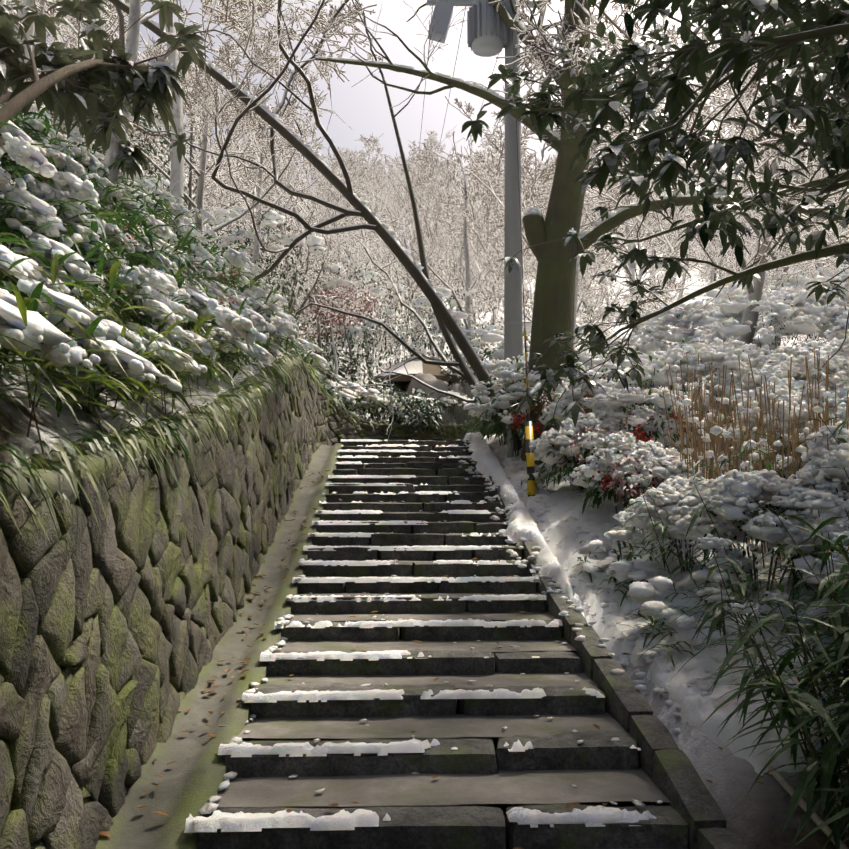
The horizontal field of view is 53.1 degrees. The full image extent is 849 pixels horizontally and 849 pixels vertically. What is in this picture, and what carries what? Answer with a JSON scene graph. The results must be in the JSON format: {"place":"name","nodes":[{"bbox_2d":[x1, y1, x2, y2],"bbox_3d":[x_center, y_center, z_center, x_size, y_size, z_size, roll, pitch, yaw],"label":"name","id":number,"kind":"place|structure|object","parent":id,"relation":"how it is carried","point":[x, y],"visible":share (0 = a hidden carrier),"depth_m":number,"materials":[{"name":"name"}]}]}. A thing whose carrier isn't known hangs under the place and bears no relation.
{"place":"outdoors","nodes":[
{"label":"outdoors","id":0,"kind":"place"},
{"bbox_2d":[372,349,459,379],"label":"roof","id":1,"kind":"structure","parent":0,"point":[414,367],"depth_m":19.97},
{"bbox_2d":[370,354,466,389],"bbox_3d":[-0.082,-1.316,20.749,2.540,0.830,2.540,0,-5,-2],"label":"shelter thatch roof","id":2,"kind":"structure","parent":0,"point":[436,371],"depth_m":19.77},
{"bbox_2d":[6,0,832,223],"label":"sky","id":3,"kind":"structure","parent":0,"point":[364,106],"materials":[{"name":"white"}]},
{"bbox_2d":[184,439,662,832],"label":"stair snow","id":4,"kind":"structure","parent":0,"point":[588,816],"depth_m":5.29,"materials":[{"name":"snow"}]},
{"bbox_2d":[0,166,848,848],"bbox_3d":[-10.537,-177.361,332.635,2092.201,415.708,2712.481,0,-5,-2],"label":"terrain","id":5,"kind":"structure","parent":0,"point":[756,816],"depth_m":4.67,"materials":[{"name":"snow"}]},
{"bbox_2d":[9,0,128,125],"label":"tree limbs","id":6,"kind":"object","parent":5,"relation":"on","point":[30,31],"depth_m":10.75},
{"bbox_2d":[6,0,144,137],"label":"tree twigs","id":7,"kind":"object","parent":5,"relation":"on","point":[61,29],"depth_m":19.79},
{"bbox_2d":[11,0,183,218],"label":"tree limbs","id":8,"kind":"object","parent":5,"relation":"on","point":[132,39],"depth_m":9.85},
{"bbox_2d":[0,0,208,182],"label":"loquat","id":9,"kind":"object","parent":5,"relation":"on","point":[62,100],"depth_m":7.20,"materials":[{"name":"plant"}]},
{"bbox_2d":[39,19,173,70],"bbox_3d":[-4.182,-3.938,6.896,2.534,2.047,3.392,-4,-6,39],"label":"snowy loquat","id":10,"kind":"object","parent":9,"relation":"on","point":[159,63],"depth_m":7.25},
{"bbox_2d":[43,178,252,333],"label":"nandina berries","id":11,"kind":"object","parent":5,"relation":"on","point":[210,277],"visible":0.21,"depth_m":10.68,"materials":[{"name":"red plant"}]},
{"bbox_2d":[72,122,239,247],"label":"tree twigs","id":12,"kind":"object","parent":5,"relation":"on","point":[187,169],"depth_m":24.53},
{"bbox_2d":[131,158,214,241],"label":"tree twigs","id":13,"kind":"object","parent":5,"relation":"on","point":[207,164],"visible":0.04,"depth_m":20.16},
{"bbox_2d":[60,0,290,224],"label":"tree twigs","id":14,"kind":"object","parent":5,"relation":"on","point":[237,164],"depth_m":16.65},
{"bbox_2d":[44,0,313,249],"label":"tree twigs","id":15,"kind":"object","parent":5,"relation":"on","point":[209,156],"depth_m":22.35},
{"bbox_2d":[28,0,341,209],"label":"tree twigs","id":16,"kind":"object","parent":5,"relation":"on","point":[243,3],"depth_m":14.46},
{"bbox_2d":[186,93,198,254],"bbox_3d":[-4.341,-4.323,15.731,0.304,3.750,0.320,0,-5,-2],"label":"trunk","id":17,"kind":"object","parent":5,"relation":"on","point":[190,169],"visible":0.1,"depth_m":15.74,"materials":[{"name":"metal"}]},
{"bbox_2d":[100,6,311,275],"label":"tree twigs","id":18,"kind":"object","parent":5,"relation":"on","point":[226,53],"depth_m":14.10,"materials":[{"name":"plant"}]},
{"bbox_2d":[95,443,342,848],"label":"gutter","id":19,"kind":"object","parent":5,"relation":"on","point":[190,780],"visible":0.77,"depth_m":5.23,"materials":[{"name":"concrete"}]},
{"bbox_2d":[0,88,466,412],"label":"snow","id":20,"kind":"structure","parent":5,"relation":"on","point":[21,150],"depth_m":6.38,"materials":[{"name":"snow"}]},
{"bbox_2d":[0,110,477,549],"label":"leaves","id":21,"kind":"object","parent":5,"relation":"on","point":[22,304],"visible":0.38,"depth_m":5.46,"materials":[{"name":"green plant"}]},
{"bbox_2d":[0,421,483,840],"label":"retaining wall joints","id":22,"kind":"object","parent":5,"relation":"on","point":[87,799],"depth_m":3.88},
{"bbox_2d":[105,0,381,253],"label":"tree twigs","id":23,"kind":"object","parent":5,"relation":"on","point":[344,20],"depth_m":14.02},
{"bbox_2d":[204,168,287,240],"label":"tree twigs","id":24,"kind":"object","parent":5,"relation":"on","point":[247,189],"depth_m":29.77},
{"bbox_2d":[0,92,492,561],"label":"bank shrub","id":25,"kind":"object","parent":5,"relation":"on","point":[89,257],"depth_m":7.00,"materials":[{"name":"plant"}]},
{"bbox_2d":[192,185,305,283],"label":"tree twigs","id":26,"kind":"object","parent":5,"relation":"on","point":[247,239],"depth_m":24.98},
{"bbox_2d":[0,363,498,848],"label":"retaining wall stones","id":27,"kind":"object","parent":5,"relation":"on","point":[117,639],"visible":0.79,"depth_m":4.37,"materials":[{"name":"stone"}]},
{"bbox_2d":[0,353,482,505],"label":"retaining wall coping","id":28,"kind":"object","parent":27,"relation":"on","point":[62,485],"visible":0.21,"depth_m":4.54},
{"bbox_2d":[217,64,315,292],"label":"tree twigs","id":29,"kind":"object","parent":5,"relation":"on","point":[285,158],"depth_m":17.49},
{"bbox_2d":[191,188,349,360],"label":"tree twigs","id":30,"kind":"object","parent":5,"relation":"on","point":[264,254],"depth_m":21.24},
{"bbox_2d":[109,202,434,403],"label":"frosted evergreen stems","id":31,"kind":"object","parent":5,"relation":"on","point":[432,349],"visible":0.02,"depth_m":20.68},
{"bbox_2d":[50,0,522,449],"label":"tree","id":32,"kind":"object","parent":5,"relation":"on","point":[446,321],"depth_m":13.32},
{"bbox_2d":[121,0,523,441],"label":"snowy leaning cherry","id":33,"kind":"object","parent":32,"relation":"on","point":[309,146],"depth_m":13.27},
{"bbox_2d":[203,137,374,257],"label":"tree twigs","id":34,"kind":"object","parent":5,"relation":"on","point":[353,172],"depth_m":30.52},
{"bbox_2d":[283,150,302,221],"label":"tree twigs","id":35,"kind":"object","parent":5,"relation":"on","point":[295,163],"depth_m":55.14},
{"bbox_2d":[192,176,394,331],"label":"tree twigs","id":36,"kind":"object","parent":5,"relation":"on","point":[328,254],"depth_m":19.66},
{"bbox_2d":[291,166,324,195],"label":"tree twigs","id":37,"kind":"object","parent":5,"relation":"on","point":[305,179],"depth_m":55.07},
{"bbox_2d":[295,152,328,201],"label":"tree twigs","id":38,"kind":"object","parent":5,"relation":"on","point":[323,157],"depth_m":61.78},
{"bbox_2d":[262,182,382,382],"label":"tree twigs","id":39,"kind":"object","parent":5,"relation":"on","point":[338,197],"depth_m":20.84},
{"bbox_2d":[32,98,619,436],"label":"frosted evergreen shrubs","id":40,"kind":"object","parent":5,"relation":"on","point":[402,416],"visible":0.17,"depth_m":18.99,"materials":[{"name":"white plant"}]},
{"bbox_2d":[218,61,438,396],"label":"tree twigs","id":41,"kind":"object","parent":5,"relation":"on","point":[304,88],"depth_m":23.32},
{"bbox_2d":[287,283,380,400],"bbox_3d":[-1.997,-1.567,18.376,2.281,2.980,1.713,-2,-5,22],"label":"red maple","id":42,"kind":"object","parent":5,"relation":"on","point":[331,315],"depth_m":18.30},
{"bbox_2d":[66,107,608,360],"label":"forest trees","id":43,"kind":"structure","parent":5,"relation":"on","point":[493,335],"depth_m":19.45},
{"bbox_2d":[267,253,409,393],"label":"tree twigs","id":44,"kind":"object","parent":5,"relation":"on","point":[394,343],"depth_m":21.20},
{"bbox_2d":[307,147,372,199],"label":"tree twigs","id":45,"kind":"object","parent":5,"relation":"on","point":[345,159],"depth_m":51.97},
{"bbox_2d":[304,145,378,347],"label":"tree twigs","id":46,"kind":"object","parent":5,"relation":"on","point":[347,240],"depth_m":27.92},
{"bbox_2d":[317,147,369,223],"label":"tree twigs","id":47,"kind":"object","parent":5,"relation":"on","point":[346,163],"depth_m":38.63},
{"bbox_2d":[289,174,412,377],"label":"tree twigs","id":48,"kind":"object","parent":5,"relation":"on","point":[321,184],"depth_m":26.69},
{"bbox_2d":[312,147,397,206],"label":"tree twigs","id":49,"kind":"object","parent":5,"relation":"on","point":[345,153],"visible":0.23,"depth_m":45.02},
{"bbox_2d":[344,185,384,261],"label":"tree twigs","id":50,"kind":"object","parent":5,"relation":"on","point":[367,206],"depth_m":40.73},
{"bbox_2d":[352,158,394,247],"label":"tree twigs","id":51,"kind":"object","parent":5,"relation":"on","point":[376,186],"depth_m":58.54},
{"bbox_2d":[353,221,411,332],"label":"tree limbs","id":52,"kind":"object","parent":5,"relation":"on","point":[387,318],"depth_m":32.44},
{"bbox_2d":[347,225,429,331],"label":"tree twigs","id":53,"kind":"object","parent":5,"relation":"on","point":[386,275],"depth_m":31.40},
{"bbox_2d":[339,132,440,292],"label":"tree twigs","id":54,"kind":"object","parent":5,"relation":"on","point":[379,161],"depth_m":39.20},
{"bbox_2d":[368,172,413,240],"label":"tree twigs","id":55,"kind":"object","parent":5,"relation":"on","point":[390,185],"depth_m":48.84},
{"bbox_2d":[328,219,457,363],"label":"tree twigs","id":56,"kind":"object","parent":5,"relation":"on","point":[385,302],"depth_m":27.36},
{"bbox_2d":[393,150,418,228],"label":"tree twigs","id":57,"kind":"object","parent":5,"relation":"on","point":[408,170],"depth_m":52.46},
{"bbox_2d":[380,178,435,222],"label":"tree twigs","id":58,"kind":"object","parent":5,"relation":"on","point":[403,203],"visible":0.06,"depth_m":46.20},
{"bbox_2d":[364,178,455,309],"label":"tree twigs","id":59,"kind":"object","parent":5,"relation":"on","point":[391,211],"depth_m":34.57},
{"bbox_2d":[375,206,449,357],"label":"tree twigs","id":60,"kind":"object","parent":5,"relation":"on","point":[415,256],"depth_m":25.45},
{"bbox_2d":[374,381,452,390],"bbox_3d":[-0.082,-0.782,20.702,2.483,1.539,2.483,0,-5,-2],"label":"shelter timber","id":61,"kind":"object","parent":5,"relation":"on","point":[403,384],"visible":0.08,"depth_m":21.16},
{"bbox_2d":[367,125,468,291],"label":"tree twigs","id":62,"kind":"object","parent":5,"relation":"on","point":[412,171],"depth_m":43.17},
{"bbox_2d":[387,158,453,319],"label":"tree twigs","id":63,"kind":"object","parent":5,"relation":"on","point":[416,194],"depth_m":35.18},
{"bbox_2d":[361,188,480,337],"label":"tree twigs","id":64,"kind":"object","parent":5,"relation":"on","point":[435,205],"depth_m":26.19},
{"bbox_2d":[400,162,467,233],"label":"tree twigs","id":65,"kind":"object","parent":5,"relation":"on","point":[436,188],"visible":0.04,"depth_m":46.35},
{"bbox_2d":[395,199,486,351],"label":"tree twigs","id":66,"kind":"object","parent":5,"relation":"on","point":[449,249],"depth_m":29.65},
{"bbox_2d":[198,440,687,848],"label":"stone steps","id":67,"kind":"structure","parent":5,"relation":"on","point":[471,826],"depth_m":5.55,"materials":[{"name":"stone"}]},
{"bbox_2d":[99,470,773,848],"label":"leaf litter","id":68,"kind":"object","parent":67,"relation":"on","point":[571,804],"visible":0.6,"depth_m":5.48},
{"bbox_2d":[213,442,669,806],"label":"stair treads","id":69,"kind":"object","parent":67,"relation":"on","point":[529,787],"visible":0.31,"depth_m":4.89,"materials":[{"name":"stone"}]},
{"bbox_2d":[393,373,494,424],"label":"shelter boulders","id":70,"kind":"object","parent":5,"relation":"on","point":[433,381],"visible":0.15,"depth_m":18.97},
{"bbox_2d":[439,155,471,189],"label":"tree twigs","id":71,"kind":"object","parent":5,"relation":"on","point":[457,170],"visible":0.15,"depth_m":74.41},
{"bbox_2d":[410,158,502,320],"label":"tree twigs","id":72,"kind":"object","parent":5,"relation":"on","point":[474,239],"depth_m":29.61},
{"bbox_2d":[387,155,538,325],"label":"tree twigs","id":73,"kind":"object","parent":5,"relation":"on","point":[481,320],"depth_m":26.68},
{"bbox_2d":[406,230,523,380],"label":"tree twigs","id":74,"kind":"object","parent":5,"relation":"on","point":[437,251],"depth_m":24.61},
{"bbox_2d":[393,146,545,331],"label":"tree twigs","id":75,"kind":"object","parent":5,"relation":"on","point":[428,174],"depth_m":33.07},
{"bbox_2d":[419,6,528,420],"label":"pole wires","id":76,"kind":"object","parent":5,"relation":"on","point":[518,182],"visible":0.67,"depth_m":13.62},
{"bbox_2d":[524,330,535,496],"bbox_3d":[1.383,-0.146,11.297,0.104,2.487,1.176,0,-5,3],"label":"guy wire guard","id":77,"kind":"object","parent":76,"relation":"attached to","point":[531,487],"visible":0.73,"depth_m":10.99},
{"bbox_2d":[431,131,530,370],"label":"tree twigs","id":78,"kind":"object","parent":5,"relation":"on","point":[461,193],"depth_m":23.36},
{"bbox_2d":[402,132,581,364],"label":"tree twigs","id":79,"kind":"object","parent":5,"relation":"on","point":[460,210],"depth_m":22.23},
{"bbox_2d":[505,423,513,457],"bbox_3d":[1.298,0.319,12.931,0.136,0.730,0.112,-5,-7,43],"label":"post","id":80,"kind":"object","parent":5,"relation":"on","point":[510,448],"visible":0.42,"depth_m":12.88,"materials":[{"name":"grey plastic"}]},
{"bbox_2d":[472,187,547,321],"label":"tree twigs","id":81,"kind":"object","parent":5,"relation":"on","point":[495,264],"depth_m":20.60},
{"bbox_2d":[496,0,530,443],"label":"utility pole","id":82,"kind":"object","parent":5,"relation":"on","point":[513,334],"visible":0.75,"depth_m":14.86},
{"bbox_2d":[463,268,602,354],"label":"tree twigs","id":83,"kind":"object","parent":5,"relation":"on","point":[495,306],"depth_m":23.83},
{"bbox_2d":[523,146,557,202],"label":"tree twigs","id":84,"kind":"object","parent":5,"relation":"on","point":[541,163],"depth_m":55.70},
{"bbox_2d":[234,0,848,464],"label":"tree","id":85,"kind":"object","parent":5,"relation":"on","point":[553,306],"depth_m":12.77,"materials":[{"name":"wood"}]},
{"bbox_2d":[418,85,701,348],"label":"tree twigs","id":86,"kind":"object","parent":5,"relation":"on","point":[530,185],"depth_m":17.01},
{"bbox_2d":[502,249,624,320],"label":"tree twigs","id":87,"kind":"object","parent":5,"relation":"on","point":[592,283],"depth_m":28.89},
{"bbox_2d":[531,256,629,364],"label":"tree twigs","id":88,"kind":"object","parent":5,"relation":"on","point":[605,292],"depth_m":21.10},
{"bbox_2d":[522,203,644,362],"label":"tree twigs","id":89,"kind":"object","parent":5,"relation":"on","point":[606,264],"depth_m":22.13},
{"bbox_2d":[537,99,664,334],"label":"tree twigs","id":90,"kind":"object","parent":5,"relation":"on","point":[594,215],"depth_m":18.25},
{"bbox_2d":[469,438,750,848],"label":"kerb stones","id":91,"kind":"object","parent":5,"relation":"on","point":[666,766],"visible":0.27,"depth_m":4.67,"materials":[{"name":"stone"}]},
{"bbox_2d":[548,184,675,322],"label":"tree twigs","id":92,"kind":"object","parent":5,"relation":"on","point":[587,211],"depth_m":26.53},
{"bbox_2d":[581,162,657,324],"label":"tree twigs","id":93,"kind":"object","parent":5,"relation":"on","point":[601,205],"depth_m":33.99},
{"bbox_2d":[584,174,692,327],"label":"tree twigs","id":94,"kind":"object","parent":5,"relation":"on","point":[650,216],"depth_m":33.10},
{"bbox_2d":[587,204,691,294],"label":"tree twigs","id":95,"kind":"object","parent":5,"relation":"on","point":[667,246],"depth_m":41.40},
{"bbox_2d":[488,0,806,423],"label":"tree twigs","id":96,"kind":"object","parent":5,"relation":"on","point":[540,44],"depth_m":13.10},
{"bbox_2d":[458,264,848,775],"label":"garden snow","id":97,"kind":"structure","parent":5,"relation":"on","point":[556,526],"depth_m":8.12,"materials":[{"name":"snow"}]},
{"bbox_2d":[478,378,688,495],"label":"nandina berries","id":98,"kind":"object","parent":97,"relation":"on","point":[638,437],"visible":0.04,"depth_m":10.22,"materials":[{"name":"red plant"}]},
{"bbox_2d":[511,373,662,503],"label":"red nandina leaves","id":99,"kind":"object","parent":97,"relation":"on","point":[655,479],"visible":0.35,"depth_m":8.71,"materials":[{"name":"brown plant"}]},
{"bbox_2d":[461,0,848,432],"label":"canopy tree","id":100,"kind":"object","parent":5,"relation":"on","point":[678,93],"depth_m":7.09,"materials":[{"name":"plant"}]},
{"bbox_2d":[463,290,848,848],"bbox_3d":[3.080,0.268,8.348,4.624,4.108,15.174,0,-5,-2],"label":"garden blade leaves","id":101,"kind":"object","parent":5,"relation":"on","point":[828,774],"visible":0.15,"depth_m":4.29,"materials":[{"name":"green plant"}]},
{"bbox_2d":[630,216,704,339],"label":"tree twigs","id":102,"kind":"object","parent":5,"relation":"on","point":[659,246],"depth_m":29.55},
{"bbox_2d":[519,3,848,368],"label":"snow","id":103,"kind":"structure","parent":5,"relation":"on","point":[745,37],"depth_m":7.29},
{"bbox_2d":[661,166,722,299],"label":"tree twigs","id":104,"kind":"object","parent":5,"relation":"on","point":[680,223],"depth_m":40.31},
{"bbox_2d":[657,164,726,287],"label":"tree twigs","id":105,"kind":"object","parent":5,"relation":"on","point":[695,191],"depth_m":45.14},
{"bbox_2d":[557,263,848,614],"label":"azalea leaves","id":106,"kind":"object","parent":5,"relation":"on","point":[760,549],"visible":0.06,"depth_m":7.22,"materials":[{"name":"green plant"}]},
{"bbox_2d":[594,180,815,375],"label":"tree twigs","id":107,"kind":"object","parent":5,"relation":"on","point":[715,249],"depth_m":20.92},
{"bbox_2d":[584,13,848,345],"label":"tree twigs","id":108,"kind":"object","parent":5,"relation":"on","point":[626,198],"depth_m":15.64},
{"bbox_2d":[675,173,777,285],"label":"tree twigs","id":109,"kind":"object","parent":5,"relation":"on","point":[694,245],"depth_m":28.99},
{"bbox_2d":[649,214,809,353],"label":"tree twigs","id":110,"kind":"object","parent":5,"relation":"on","point":[705,267],"depth_m":24.19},
{"bbox_2d":[621,348,848,552],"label":"dry canes","id":111,"kind":"object","parent":5,"relation":"on","point":[757,465],"visible":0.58,"depth_m":8.41,"materials":[{"name":"plant"}]},
{"bbox_2d":[686,37,848,264],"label":"tree twigs","id":112,"kind":"object","parent":5,"relation":"on","point":[750,96],"visible":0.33,"depth_m":9.73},
{"bbox_2d":[708,222,840,346],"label":"tree twigs","id":113,"kind":"object","parent":5,"relation":"on","point":[785,339],"depth_m":25.72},
{"bbox_2d":[735,146,814,336],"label":"tree twigs","id":114,"kind":"object","parent":5,"relation":"on","point":[757,217],"depth_m":32.33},
{"bbox_2d":[725,105,848,303],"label":"tree twigs","id":115,"kind":"object","parent":5,"relation":"on","point":[812,170],"depth_m":15.99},
{"bbox_2d":[725,96,848,303],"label":"tree twigs","id":116,"kind":"object","parent":5,"relation":"on","point":[743,186],"depth_m":18.71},
{"bbox_2d":[738,1,848,285],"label":"tree twigs","id":117,"kind":"object","parent":5,"relation":"on","point":[786,253],"visible":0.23,"depth_m":12.50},
{"bbox_2d":[768,766,848,848],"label":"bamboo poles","id":118,"kind":"object","parent":5,"relation":"on","point":[815,817],"visible":0.5,"depth_m":3.85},
{"bbox_2d":[792,195,848,343],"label":"tree twigs","id":119,"kind":"object","parent":5,"relation":"on","point":[808,339],"depth_m":27.89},
{"bbox_2d":[427,0,541,56],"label":"pole transformer","id":120,"kind":"object","parent":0,"point":[486,31],"visible":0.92,"depth_m":15.04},
{"bbox_2d":[315,56,844,237],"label":"snow","id":121,"kind":"structure","parent":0,"point":[555,134],"depth_m":13.19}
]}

